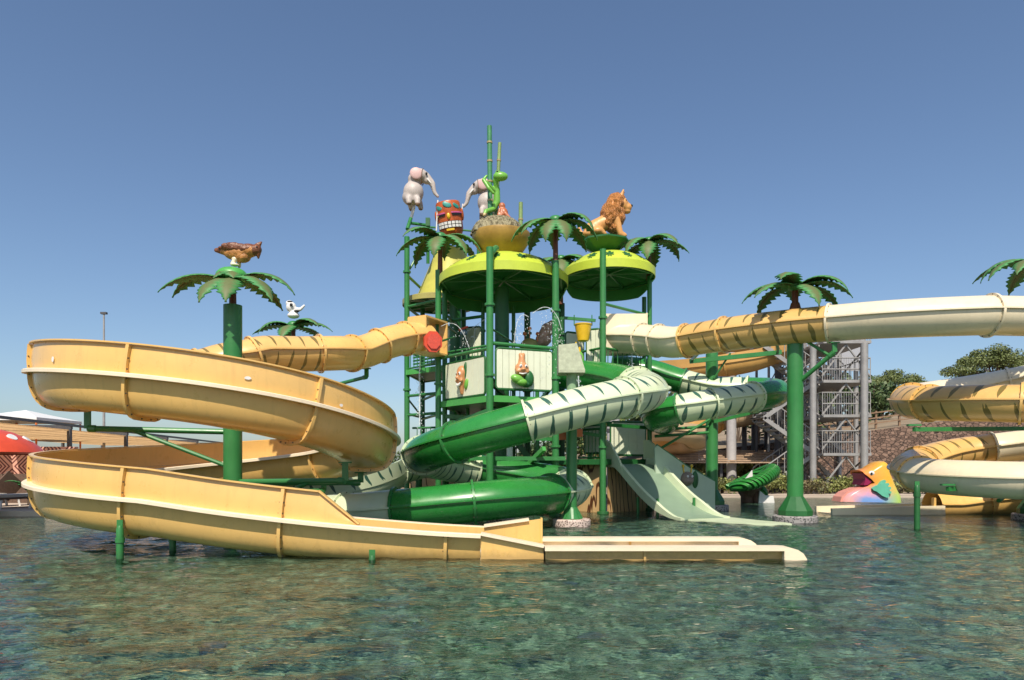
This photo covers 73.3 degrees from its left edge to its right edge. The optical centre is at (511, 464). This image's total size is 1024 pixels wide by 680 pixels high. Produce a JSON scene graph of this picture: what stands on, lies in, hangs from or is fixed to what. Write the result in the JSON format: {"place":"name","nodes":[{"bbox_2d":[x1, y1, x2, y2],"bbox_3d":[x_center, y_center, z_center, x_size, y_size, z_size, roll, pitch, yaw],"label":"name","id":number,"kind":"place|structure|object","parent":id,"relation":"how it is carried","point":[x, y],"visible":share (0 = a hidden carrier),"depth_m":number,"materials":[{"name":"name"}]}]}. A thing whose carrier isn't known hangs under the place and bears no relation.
{"place":"outdoors","nodes":[
{"label":"outdoors","id":0,"kind":"place"},
{"bbox_2d":[0,474,27,502],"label":"wall","id":1,"kind":"structure","parent":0,"point":[21,477],"depth_m":22.54,"materials":[{"name":"wood"}]},
{"bbox_2d":[0,503,39,515],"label":"terrace","id":2,"kind":"structure","parent":0,"point":[14,509],"depth_m":18.86,"materials":[{"name":"stone"}]},
{"bbox_2d":[0,471,20,505],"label":"sun lounger","id":3,"kind":"object","parent":2,"relation":"on","point":[8,487],"visible":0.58,"depth_m":21.01,"materials":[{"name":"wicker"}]},
{"bbox_2d":[0,493,27,508],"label":"sun lounger","id":4,"kind":"object","parent":2,"relation":"on","point":[13,496],"visible":0.24,"depth_m":19.76,"materials":[{"name":"fabric"}]},
{"bbox_2d":[5,478,29,504],"bbox_3d":[-15.061,0.837,21.375,1.755,0.845,1.376,0,0,0],"label":"banana plant","id":5,"kind":"object","parent":2,"relation":"on","point":[19,483],"visible":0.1,"depth_m":21.18,"materials":[{"name":"green plant"}]},
{"bbox_2d":[0,430,42,454],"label":"mushroom shade","id":6,"kind":"object","parent":2,"relation":"on","point":[11,443],"visible":0.94,"depth_m":17.78,"materials":[{"name":"red paint"}]},
{"bbox_2d":[0,498,1023,679],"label":"water","id":7,"kind":"structure","parent":0,"point":[885,597],"depth_m":6.68,"materials":[{"name":"teal liquid"}]},
{"bbox_2d":[725,464,780,502],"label":"coil slide","id":8,"kind":"object","parent":7,"relation":"in","point":[749,487],"visible":0.98,"depth_m":25.03,"materials":[{"name":"green plastic"}]},
{"bbox_2d":[832,461,900,502],"bbox_3d":[13.181,0.629,25.550,2.253,1.530,1.140,0,0,0],"label":"fish slide","id":9,"kind":"object","parent":7,"relation":"on","point":[873,482],"visible":1,"depth_m":25.08,"materials":[{"name":"multicoloured plastic"}]},
{"bbox_2d":[0,0,1023,462],"label":"sky","id":10,"kind":"structure","parent":0,"point":[876,147],"materials":[{"name":"blue"}]},
{"bbox_2d":[401,472,923,492],"bbox_3d":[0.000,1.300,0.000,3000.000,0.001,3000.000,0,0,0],"label":"ground","id":11,"kind":"structure","parent":0,"point":[732,492],"depth_m":33.19,"materials":[{"name":"beige concrete"}]},
{"bbox_2d":[0,447,77,473],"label":"mural wall","id":12,"kind":"structure","parent":11,"relation":"on","point":[14,464],"depth_m":26.88,"materials":[{"name":"multicoloured paint"}]},
{"bbox_2d":[0,410,81,448],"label":"white tent","id":13,"kind":"object","parent":11,"relation":"on","point":[26,414],"visible":0.45,"depth_m":37.62,"materials":[{"name":"fabric"}]},
{"bbox_2d":[100,312,107,446],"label":"lamp mast","id":14,"kind":"object","parent":11,"relation":"on","point":[104,314],"visible":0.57,"depth_m":41.95,"materials":[{"name":"metal"}]},
{"bbox_2d":[0,415,216,447],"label":"pergola","id":15,"kind":"object","parent":11,"relation":"on","point":[62,433],"visible":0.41,"depth_m":32.60,"materials":[{"name":"beige wood"}]},
{"bbox_2d":[606,420,613,498],"bbox_3d":[3.942,-0.517,27.500,0.510,3.733,0.510,0,0,0],"label":"steel post","id":16,"kind":"object","parent":11,"relation":"on","point":[608,433],"visible":0.18,"depth_m":27.39,"materials":[{"name":"metal"}]},
{"bbox_2d":[682,461,705,474],"bbox_3d":[9.561,0.561,36.098,2.512,1.713,2.314,0,0,0],"label":"bushy tree","id":17,"kind":"object","parent":11,"relation":"on","point":[700,467],"visible":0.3,"depth_m":35.44,"materials":[{"name":"green plant"}]},
{"bbox_2d":[718,477,730,492],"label":"shrub","id":18,"kind":"object","parent":11,"relation":"on","point":[722,486],"visible":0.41,"depth_m":30.56,"materials":[{"name":"green plant"}]},
{"bbox_2d":[672,450,786,491],"bbox_3d":[10.100,0.275,34.300,7.400,2.050,3.740,0,0,0],"label":"pergola","id":19,"kind":"object","parent":11,"relation":"on","point":[720,459],"visible":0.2,"depth_m":33.89,"materials":[{"name":"wood"}]},
{"bbox_2d":[646,423,705,453],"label":"water slide","id":20,"kind":"object","parent":19,"relation":"on","point":[687,444],"visible":0.48,"depth_m":31.09,"materials":[{"name":"yellow plastic"}]},
{"bbox_2d":[653,417,724,445],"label":"water slide","id":21,"kind":"object","parent":20,"relation":"attached to","point":[721,425],"visible":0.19,"depth_m":33.82,"materials":[{"name":"plastic"}]},
{"bbox_2d":[726,352,736,491],"bbox_3d":[10.683,-2.042,33.500,0.799,6.784,0.799,0,0,0],"label":"steel post","id":22,"kind":"object","parent":11,"relation":"on","point":[730,444],"visible":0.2,"depth_m":33.29,"materials":[{"name":"white metal"}]},
{"bbox_2d":[724,476,738,493],"bbox_3d":[10.232,0.913,30.287,1.865,1.011,1.539,0,0,13],"label":"shrub","id":23,"kind":"object","parent":11,"relation":"on","point":[731,481],"visible":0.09,"depth_m":30.29,"materials":[{"name":"green plant"}]},
{"bbox_2d":[742,426,746,451],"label":"steel post","id":24,"kind":"object","parent":11,"relation":"on","point":[744,438],"visible":0.1,"depth_m":36.90,"materials":[{"name":"grey metal"}]},
{"bbox_2d":[641,401,807,429],"bbox_3d":[12.431,-3.026,37.540,10.591,2.744,3.954,0,0,-14],"label":"water slide","id":25,"kind":"object","parent":24,"relation":"attached to","point":[744,421],"visible":0.09,"depth_m":35.64,"materials":[{"name":"plastic"}]},
{"bbox_2d":[724,456,771,478],"bbox_3d":[12.652,0.401,36.255,2.736,2.033,2.218,0,0,45],"label":"bushy tree","id":26,"kind":"object","parent":11,"relation":"on","point":[742,469],"visible":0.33,"depth_m":35.79,"materials":[{"name":"green plant"}]},
{"bbox_2d":[751,424,754,451],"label":"steel post","id":27,"kind":"object","parent":11,"relation":"on","point":[752,437],"visible":0.08,"depth_m":37.89,"materials":[{"name":"grey metal"}]},
{"bbox_2d":[764,423,766,456],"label":"steel post","id":28,"kind":"object","parent":11,"relation":"on","point":[765,440],"visible":0.08,"depth_m":37.91,"materials":[{"name":"grey metal"}]},
{"bbox_2d":[765,477,784,492],"bbox_3d":[11.305,0.960,30.493,1.818,0.921,1.517,0,0,0],"label":"shrub","id":29,"kind":"object","parent":11,"relation":"on","point":[775,482],"visible":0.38,"depth_m":30.27,"materials":[{"name":"green plant"}]},
{"bbox_2d":[773,366,781,490],"bbox_3d":[13.340,-2.257,34.500,0.544,7.215,0.544,0,0,0],"label":"steel post","id":30,"kind":"object","parent":11,"relation":"on","point":[777,442],"visible":0.28,"depth_m":34.36,"materials":[{"name":"grey metal"}]},
{"bbox_2d":[661,345,786,376],"bbox_3d":[10.491,-5.433,34.642,6.916,2.808,6.866,0,0,-18],"label":"water slide","id":31,"kind":"object","parent":30,"relation":"attached to","point":[732,367],"visible":0.31,"depth_m":31.70,"materials":[{"name":"orange plastic"}]},
{"bbox_2d":[769,471,786,493],"bbox_3d":[12.167,0.842,30.903,1.626,1.151,1.566,0,0,0],"label":"shrub","id":32,"kind":"object","parent":11,"relation":"on","point":[782,477],"visible":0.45,"depth_m":30.72,"materials":[{"name":"green plant"}]},
{"bbox_2d":[755,345,826,487],"bbox_3d":[14.769,-2.832,37.250,4.434,8.365,3.640,0,0,0],"label":"scaffold","id":33,"kind":"object","parent":11,"relation":"on","point":[768,434],"visible":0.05,"depth_m":35.44,"materials":[{"name":"metal"}]},
{"bbox_2d":[750,339,871,493],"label":"stair tower","id":34,"kind":"structure","parent":11,"relation":"on","point":[850,355],"depth_m":31.27,"materials":[{"name":"metal"}]},
{"bbox_2d":[803,477,829,493],"bbox_3d":[13.069,0.975,30.346,1.651,0.892,1.382,0,0,-15],"label":"shrub","id":35,"kind":"object","parent":11,"relation":"on","point":[810,484],"visible":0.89,"depth_m":30.02,"materials":[{"name":"green plant"}]},
{"bbox_2d":[805,477,844,493],"bbox_3d":[13.930,0.973,30.606,1.702,0.890,1.416,0,0,0],"label":"shrub","id":36,"kind":"object","parent":11,"relation":"on","point":[830,485],"visible":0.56,"depth_m":30.37,"materials":[{"name":"green plant"}]},
{"bbox_2d":[825,473,854,491],"bbox_3d":[14.796,0.901,30.945,1.628,1.038,1.465,0,0,0],"label":"shrub","id":37,"kind":"object","parent":11,"relation":"on","point":[847,482],"visible":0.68,"depth_m":30.64,"materials":[{"name":"green plant"}]},
{"bbox_2d":[675,421,1023,487],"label":"retaining wall","id":38,"kind":"structure","parent":11,"relation":"on","point":[888,445],"depth_m":38.20,"materials":[{"name":"stone"}]},
{"bbox_2d":[892,478,902,490],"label":"shrub","id":39,"kind":"object","parent":11,"relation":"on","point":[896,484],"visible":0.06,"depth_m":30.08,"materials":[{"name":"green plant"}]},
{"bbox_2d":[893,481,920,492],"bbox_3d":[17.448,1.011,30.932,1.719,0.816,1.592,0,0,0],"label":"shrub","id":40,"kind":"object","parent":11,"relation":"on","point":[902,490],"visible":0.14,"depth_m":30.71,"materials":[{"name":"green plant"}]},
{"bbox_2d":[577,414,942,471],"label":"hillside","id":41,"kind":"structure","parent":0,"point":[722,438],"depth_m":43.88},
{"bbox_2d":[391,450,400,463],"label":"bushy tree","id":42,"kind":"object","parent":41,"relation":"on","point":[395,458],"visible":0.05,"depth_m":48.32,"materials":[{"name":"green plant"}]},
{"bbox_2d":[515,441,551,455],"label":"bushy tree","id":43,"kind":"object","parent":41,"relation":"on","point":[532,447],"visible":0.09,"depth_m":46.00,"materials":[{"name":"green plant"}]},
{"bbox_2d":[532,427,584,456],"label":"bushy tree","id":44,"kind":"object","parent":41,"relation":"on","point":[578,446],"visible":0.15,"depth_m":45.18,"materials":[{"name":"green plant"}]},
{"bbox_2d":[579,419,627,457],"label":"bushy tree","id":45,"kind":"object","parent":41,"relation":"on","point":[597,455],"visible":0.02,"depth_m":43.41,"materials":[{"name":"green plant"}]},
{"bbox_2d":[625,392,671,420],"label":"bushy tree","id":46,"kind":"object","parent":41,"relation":"on","point":[637,418],"visible":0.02,"depth_m":40.59,"materials":[{"name":"green plant"}]},
{"bbox_2d":[723,375,774,441],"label":"bushy tree","id":47,"kind":"object","parent":41,"relation":"on","point":[738,437],"visible":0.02,"depth_m":42.39,"materials":[{"name":"green plant"}]},
{"bbox_2d":[806,366,844,427],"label":"bushy tree","id":48,"kind":"object","parent":41,"relation":"on","point":[831,398],"visible":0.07,"depth_m":43.82,"materials":[{"name":"green plant"}]},
{"bbox_2d":[758,410,923,443],"bbox_3d":[27.025,-2.757,39.572,25.750,3.359,0.155,0,0,0],"label":"wooden fence","id":49,"kind":"object","parent":41,"relation":"on","point":[875,423],"visible":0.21,"depth_m":39.49,"materials":[{"name":"brown wood"}]},
{"bbox_2d":[825,371,878,425],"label":"bushy tree","id":50,"kind":"object","parent":41,"relation":"on","point":[850,394],"visible":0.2,"depth_m":46.42,"materials":[{"name":"green plant"}]},
{"bbox_2d":[868,375,893,420],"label":"bushy tree","id":51,"kind":"object","parent":41,"relation":"on","point":[882,403],"visible":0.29,"depth_m":48.33,"materials":[{"name":"green plant"}]},
{"bbox_2d":[869,368,928,414],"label":"pine tree","id":52,"kind":"object","parent":41,"relation":"on","point":[893,376],"visible":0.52,"depth_m":60.61,"materials":[{"name":"green plant"}]},
{"bbox_2d":[939,343,1023,377],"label":"pine tree","id":53,"kind":"object","parent":41,"relation":"on","point":[998,358],"visible":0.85,"depth_m":60.77,"materials":[{"name":"green plant"}]},
{"bbox_2d":[606,493,924,494],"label":"path","id":54,"kind":"structure","parent":0,"point":[807,494],"depth_m":29.77,"materials":[{"name":"beige concrete"}]},
{"label":"pool floor","id":55,"kind":"structure","parent":0,"visible":0},
{"bbox_2d":[115,520,124,558],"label":"support post","id":56,"kind":"object","parent":55,"relation":"on","point":[119,539],"visible":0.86,"depth_m":10.11,"materials":[{"name":"green metal"}]},
{"bbox_2d":[168,540,175,550],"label":"support post","id":57,"kind":"object","parent":55,"relation":"on","point":[172,545],"visible":0.2,"depth_m":11.15,"materials":[{"name":"green metal"}]},
{"bbox_2d":[84,266,366,492],"bbox_3d":[-5.537,-1.005,14.097,5.165,5.650,3.076,0,0,0],"label":"palm post","id":58,"kind":"object","parent":55,"relation":"on","point":[228,281],"visible":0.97,"depth_m":13.23,"materials":[{"name":"green paint"}]},
{"bbox_2d":[214,242,261,267],"bbox_3d":[-5.336,-4.095,13.399,0.935,0.499,0.340,0,0,0],"label":"bird statue","id":59,"kind":"object","parent":58,"relation":"on","point":[238,253],"visible":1,"depth_m":13.29,"materials":[{"name":"brown plastic"}]},
{"bbox_2d":[21,315,806,560],"bbox_3d":[-2.713,-1.157,12.439,10.023,5.915,12.128,0,0,-36],"label":"water slide","id":60,"kind":"object","parent":58,"relation":"on","point":[315,426],"visible":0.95,"depth_m":10.48,"materials":[{"name":"plastic"}]},
{"bbox_2d":[252,318,370,383],"bbox_3d":[-6.019,-1.343,20.037,2.188,6.325,5.558,0,0,-30],"label":"palm post","id":61,"kind":"object","parent":55,"relation":"on","point":[289,328],"visible":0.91,"depth_m":21.29,"materials":[{"name":"green paint"}]},
{"bbox_2d":[286,300,304,318],"bbox_3d":[-6.768,-4.849,21.486,0.595,0.572,0.351,0,0,0],"label":"statue","id":62,"kind":"object","parent":61,"relation":"on","point":[293,310],"visible":1,"depth_m":21.41,"materials":[{"name":"white plastic"}]},
{"bbox_2d":[369,550,375,559],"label":"support post","id":63,"kind":"object","parent":55,"relation":"on","point":[371,554],"visible":0.3,"depth_m":10.13,"materials":[{"name":"green metal"}]},
{"bbox_2d":[486,518,514,522],"bbox_3d":[-0.277,1.550,16.600,0.680,0.540,0.680,0,0,0],"label":"mosaic footing","id":64,"kind":"object","parent":55,"relation":"on","point":[498,520],"visible":0.07,"depth_m":16.31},
{"bbox_2d":[402,217,655,515],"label":"play tower","id":65,"kind":"structure","parent":55,"relation":"on","point":[491,280],"depth_m":20.27,"materials":[{"name":"green paint"}]},
{"bbox_2d":[283,459,424,494],"bbox_3d":[-4.205,0.469,18.304,7.249,2.482,2.298,0,0,-30],"label":"water slide","id":66,"kind":"object","parent":65,"relation":"attached to","point":[398,474],"visible":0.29,"depth_m":17.79,"materials":[{"name":"plastic"}]},
{"bbox_2d":[402,167,438,230],"bbox_3d":[-2.922,-8.469,22.000,1.169,1.980,0.674,0,0,0],"label":"elephant statue","id":67,"kind":"object","parent":65,"relation":"on","point":[413,194],"visible":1,"depth_m":21.81,"materials":[{"name":"white paint"}]},
{"bbox_2d":[396,226,481,274],"bbox_3d":[-2.179,-6.125,20.157,2.416,1.250,2.190,0,0,-14],"label":"metal palm","id":68,"kind":"object","parent":65,"relation":"on","point":[433,241],"visible":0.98,"depth_m":19.93,"materials":[{"name":"green paint"}]},
{"bbox_2d":[423,331,455,352],"bbox_3d":[-1.859,-3.409,19.269,0.432,0.736,1.885,0,0,23],"label":"octagon paddle","id":69,"kind":"object","parent":65,"relation":"attached to","point":[432,341],"visible":1,"depth_m":18.53,"materials":[{"name":"red paint"}]},
{"bbox_2d":[435,200,463,234],"bbox_3d":[-2.003,-7.921,22.182,0.939,1.156,0.838,0,0,-44],"label":"tiki head","id":70,"kind":"object","parent":65,"relation":"on","point":[450,215],"visible":0.94,"depth_m":21.86,"materials":[{"name":"orange paint"}]},
{"bbox_2d":[459,326,467,358],"bbox_3d":[-1.453,-3.600,20.600,0.298,1.098,0.180,0,0,0],"label":"water cannon","id":71,"kind":"object","parent":65,"relation":"on","point":[463,332],"visible":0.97,"depth_m":20.56,"materials":[{"name":"grey paint"}]},
{"bbox_2d":[462,178,493,218],"bbox_3d":[-1.079,-8.324,22.400,1.271,1.924,0.674,0,0,0],"label":"elephant statue","id":72,"kind":"object","parent":65,"relation":"on","point":[478,186],"visible":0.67,"depth_m":22.21,"materials":[{"name":"white paint"}]},
{"bbox_2d":[470,215,529,252],"bbox_3d":[-0.340,-6.654,20.100,1.774,1.090,1.720,0,0,0],"label":"thatched dish","id":73,"kind":"object","parent":65,"relation":"on","point":[493,230],"visible":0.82,"depth_m":19.49,"materials":[{"name":"yellow plastic"}]},
{"bbox_2d":[487,125,492,215],"bbox_3d":[-0.641,-8.480,19.900,0.183,2.632,0.169,0,0,0],"label":"bamboo pole","id":74,"kind":"object","parent":73,"relation":"on","point":[489,163],"visible":0.92,"depth_m":19.84,"materials":[{"name":"green plastic"}]},
{"bbox_2d":[482,170,507,216],"bbox_3d":[-0.481,-7.763,19.712,0.638,1.358,0.512,0,0,-43],"label":"lizard statue","id":75,"kind":"object","parent":74,"relation":"attached to","point":[498,176],"visible":1,"depth_m":19.72,"materials":[{"name":"green paint"}]},
{"bbox_2d":[494,142,501,214],"bbox_3d":[-0.415,-8.319,20.100,0.218,2.172,0.125,0,0,0],"label":"bamboo pole","id":76,"kind":"object","parent":73,"relation":"on","point":[498,161],"visible":0.4,"depth_m":20.05,"materials":[{"name":"green plastic"}]},
{"bbox_2d":[497,202,509,216],"bbox_3d":[-0.220,-7.290,19.877,0.418,0.584,0.310,0,0,0],"label":"monkey statue","id":77,"kind":"object","parent":73,"relation":"on","point":[502,209],"visible":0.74,"depth_m":19.78,"materials":[{"name":"orange plastic"}]},
{"bbox_2d":[518,202,522,224],"bbox_3d":[0.257,-7.107,20.600,0.155,1.489,0.150,0,0,0],"label":"bamboo pole","id":78,"kind":"object","parent":73,"relation":"on","point":[520,219],"visible":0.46,"depth_m":20.54,"materials":[{"name":"green plastic"}]},
{"bbox_2d":[521,327,539,348],"bbox_3d":[0.544,-3.768,20.900,0.580,0.810,0.400,0,0,0],"label":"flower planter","id":79,"kind":"object","parent":65,"relation":"attached to","point":[530,341],"visible":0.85,"depth_m":20.77,"materials":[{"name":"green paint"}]},
{"bbox_2d":[535,320,551,345],"bbox_3d":[1.014,-4.087,21.603,0.710,0.882,0.422,0,0,0],"label":"fin sculpture","id":80,"kind":"object","parent":65,"relation":"on","point":[544,336],"visible":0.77,"depth_m":21.44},
{"bbox_2d":[511,212,597,259],"bbox_3d":[1.155,-6.095,19.042,2.355,1.390,2.080,0,0,0],"label":"metal palm","id":81,"kind":"object","parent":65,"relation":"on","point":[552,228],"visible":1,"depth_m":18.68,"materials":[{"name":"green paint"}]},
{"bbox_2d":[542,254,588,304],"bbox_3d":[1.463,-5.885,21.901,1.973,1.570,1.901,0,0,0],"label":"metal palm","id":82,"kind":"object","parent":65,"relation":"on","point":[565,261],"visible":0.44,"depth_m":21.49,"materials":[{"name":"green paint"}]},
{"bbox_2d":[575,342,583,360],"bbox_3d":[1.866,-2.729,19.285,0.300,1.439,0.150,0,0,0],"label":"painted ornament","id":83,"kind":"object","parent":65,"relation":"attached to","point":[582,356],"visible":0.26,"depth_m":19.27,"materials":[{"name":"multicoloured paint"}]},
{"bbox_2d":[574,315,591,341],"bbox_3d":[2.005,-3.845,19.400,0.530,0.750,0.500,0,0,0],"label":"tipping bucket","id":84,"kind":"object","parent":65,"relation":"hanging from","point":[583,329],"visible":1,"depth_m":19.24,"materials":[{"name":"yellow plastic"}]},
{"bbox_2d":[577,189,632,237],"bbox_3d":[2.865,-7.685,21.178,1.720,1.495,0.766,0,0,0],"label":"lion statue","id":85,"kind":"object","parent":65,"relation":"on","point":[616,207],"visible":0.85,"depth_m":20.96,"materials":[{"name":"paint"}]},
{"bbox_2d":[619,233,688,280],"bbox_3d":[4.327,-6.375,21.274,2.180,1.350,2.154,0,0,0],"label":"metal palm","id":86,"kind":"object","parent":65,"relation":"on","point":[648,247],"visible":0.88,"depth_m":21.11,"materials":[{"name":"green paint"}]},
{"bbox_2d":[553,343,590,526],"bbox_3d":[1.378,-0.475,15.900,0.880,4.590,0.880,0,0,0],"label":"funnel post","id":87,"kind":"object","parent":55,"relation":"on","point":[570,365],"visible":0.77,"depth_m":15.74,"materials":[{"name":"green metal"}]},
{"bbox_2d":[606,439,791,525],"bbox_3d":[4.543,0.520,18.426,3.813,2.560,5.351,0,0,0],"label":"wide slide","id":88,"kind":"object","parent":55,"relation":"on","point":[663,481],"visible":0.99,"depth_m":19.43,"materials":[{"name":"green paint"}]},
{"bbox_2d":[654,346,781,510],"bbox_3d":[5.899,-0.890,19.851,3.675,5.420,4.151,0,0,19],"label":"support post","id":89,"kind":"object","parent":55,"relation":"on","point":[711,360],"visible":0.41,"depth_m":21.11,"materials":[{"name":"green metal"}]},
{"bbox_2d":[611,356,786,433],"bbox_3d":[5.751,-2.240,20.645,5.218,2.666,4.529,0,0,0],"label":"water slide","id":90,"kind":"object","parent":89,"relation":"on","point":[696,396],"visible":0.91,"depth_m":18.93,"materials":[{"name":"green paint"}]},
{"bbox_2d":[599,293,1023,514],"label":"water slide","id":91,"kind":"object","parent":89,"relation":"on","point":[983,473],"visible":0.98,"depth_m":16.56,"materials":[{"name":"plastic"}]},
{"bbox_2d":[742,272,852,522],"bbox_3d":[6.977,-1.367,16.988,2.664,6.375,2.102,0,0,-12],"label":"palm post","id":92,"kind":"object","parent":55,"relation":"on","point":[794,507],"visible":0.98,"depth_m":16.72,"materials":[{"name":"green paint"}]},
{"bbox_2d":[722,495,923,497],"bbox_3d":[2.000,1.560,11.600,56.200,0.515,35.400,0,0,0],"label":"pool edge","id":93,"kind":"object","parent":55,"relation":"on","point":[805,496],"depth_m":29.10,"materials":[{"name":"stone"}]},
{"bbox_2d":[913,481,920,528],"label":"support post","id":94,"kind":"object","parent":55,"relation":"on","point":[916,494],"visible":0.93,"depth_m":14.96,"materials":[{"name":"green metal"}]},
{"bbox_2d":[906,259,1023,520],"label":"palm post","id":95,"kind":"object","parent":55,"relation":"on","point":[1016,278],"visible":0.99,"depth_m":17.14,"materials":[{"name":"green paint"}]},
{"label":"support post","id":96,"kind":"object","parent":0,"visible":0},
{"bbox_2d":[327,360,670,523],"bbox_3d":[-0.351,-0.776,17.355,8.467,4.689,6.219,0,0,0],"label":"water slide","id":97,"kind":"object","parent":96,"relation":"on","point":[602,392],"visible":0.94,"depth_m":14.70,"materials":[{"name":"plastic"}]}
]}

